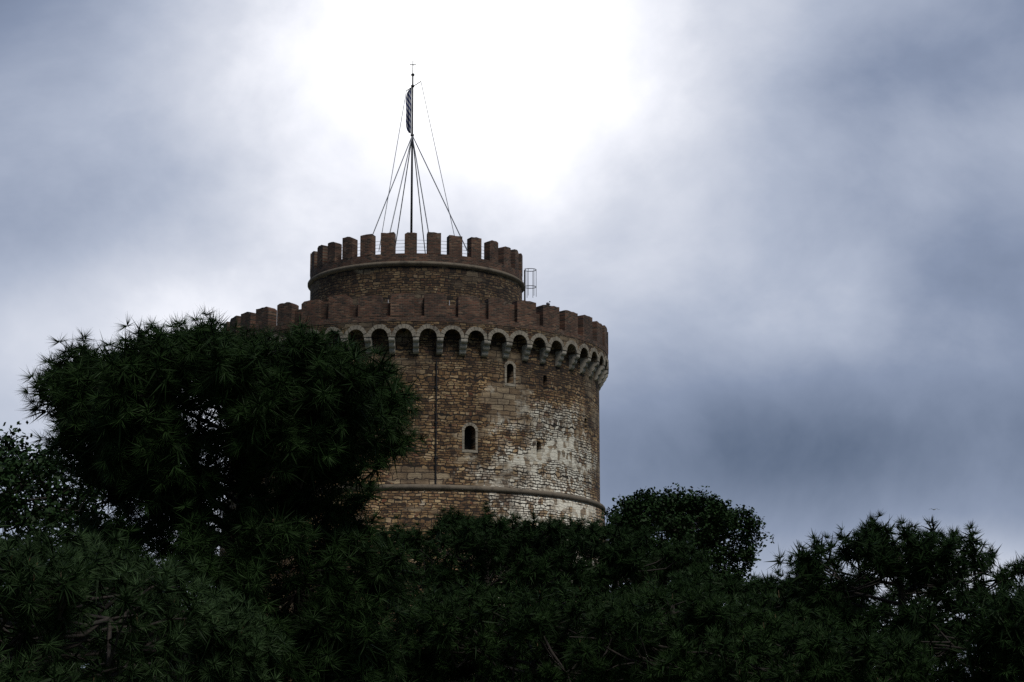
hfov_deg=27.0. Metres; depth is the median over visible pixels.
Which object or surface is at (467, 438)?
window
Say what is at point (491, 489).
tower moulding
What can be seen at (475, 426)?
window surrounds
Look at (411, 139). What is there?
flagpole guy wires
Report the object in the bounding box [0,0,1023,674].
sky
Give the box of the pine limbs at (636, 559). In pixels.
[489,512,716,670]
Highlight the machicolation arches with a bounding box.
[249,321,607,368]
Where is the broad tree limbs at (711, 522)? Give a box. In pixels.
[597,482,773,661]
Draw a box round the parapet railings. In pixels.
[358,240,483,304]
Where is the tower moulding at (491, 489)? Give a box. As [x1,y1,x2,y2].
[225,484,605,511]
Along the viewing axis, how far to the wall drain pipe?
119.77 m
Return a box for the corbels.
[328,337,607,390]
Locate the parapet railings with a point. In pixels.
(421, 250)
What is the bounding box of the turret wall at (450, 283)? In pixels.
[310,266,521,305]
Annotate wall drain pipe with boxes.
[434,359,437,483]
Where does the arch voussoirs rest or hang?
attached to the machicolation arches
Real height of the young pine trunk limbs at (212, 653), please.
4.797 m
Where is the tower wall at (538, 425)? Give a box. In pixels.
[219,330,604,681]
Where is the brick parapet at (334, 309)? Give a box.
[224,293,607,355]
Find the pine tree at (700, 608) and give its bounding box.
[513,574,827,681]
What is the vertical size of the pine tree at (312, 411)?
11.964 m
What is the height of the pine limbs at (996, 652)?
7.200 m
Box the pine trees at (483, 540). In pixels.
[352,498,601,680]
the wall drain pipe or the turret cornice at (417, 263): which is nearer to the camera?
the wall drain pipe
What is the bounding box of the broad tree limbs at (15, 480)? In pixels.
[0,421,137,666]
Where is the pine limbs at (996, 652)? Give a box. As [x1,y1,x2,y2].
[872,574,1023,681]
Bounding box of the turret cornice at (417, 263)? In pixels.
[308,261,524,292]
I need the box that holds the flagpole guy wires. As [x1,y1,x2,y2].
[373,83,468,253]
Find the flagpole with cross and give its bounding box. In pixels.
[406,64,420,232]
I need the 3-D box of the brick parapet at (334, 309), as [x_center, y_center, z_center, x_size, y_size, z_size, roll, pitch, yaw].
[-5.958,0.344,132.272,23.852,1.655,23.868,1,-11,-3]
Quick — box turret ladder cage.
[523,268,535,300]
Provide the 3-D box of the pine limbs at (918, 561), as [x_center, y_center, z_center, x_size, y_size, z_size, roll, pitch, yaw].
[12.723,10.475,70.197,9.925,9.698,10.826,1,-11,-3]
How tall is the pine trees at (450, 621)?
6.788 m
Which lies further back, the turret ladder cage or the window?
the turret ladder cage
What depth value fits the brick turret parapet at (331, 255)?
127.76 m
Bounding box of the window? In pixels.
[464,428,470,449]
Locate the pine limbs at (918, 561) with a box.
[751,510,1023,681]
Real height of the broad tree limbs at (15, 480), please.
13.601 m
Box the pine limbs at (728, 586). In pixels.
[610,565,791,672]
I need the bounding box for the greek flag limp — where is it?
[406,88,411,132]
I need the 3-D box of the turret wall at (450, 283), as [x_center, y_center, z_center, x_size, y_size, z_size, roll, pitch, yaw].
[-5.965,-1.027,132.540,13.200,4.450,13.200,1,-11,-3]
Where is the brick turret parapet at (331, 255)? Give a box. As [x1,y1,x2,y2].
[310,232,522,279]
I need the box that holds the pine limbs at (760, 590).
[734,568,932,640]
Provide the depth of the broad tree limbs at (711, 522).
115.81 m
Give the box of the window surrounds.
[461,361,515,452]
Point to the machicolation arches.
(440, 326)
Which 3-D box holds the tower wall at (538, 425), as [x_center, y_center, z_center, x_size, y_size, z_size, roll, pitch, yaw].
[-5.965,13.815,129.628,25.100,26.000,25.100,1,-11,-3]
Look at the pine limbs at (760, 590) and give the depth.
76.77 m
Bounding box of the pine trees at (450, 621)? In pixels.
[390,570,682,681]
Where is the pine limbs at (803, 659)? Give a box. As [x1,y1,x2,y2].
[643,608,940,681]
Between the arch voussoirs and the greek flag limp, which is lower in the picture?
the arch voussoirs
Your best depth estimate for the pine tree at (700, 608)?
54.86 m
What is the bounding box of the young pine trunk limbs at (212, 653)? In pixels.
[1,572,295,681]
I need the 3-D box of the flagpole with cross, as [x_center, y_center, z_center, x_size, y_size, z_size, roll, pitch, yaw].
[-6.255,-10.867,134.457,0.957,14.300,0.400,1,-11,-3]
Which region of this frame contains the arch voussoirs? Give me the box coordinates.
[269,324,608,373]
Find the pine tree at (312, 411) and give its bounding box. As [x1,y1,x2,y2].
[17,306,434,681]

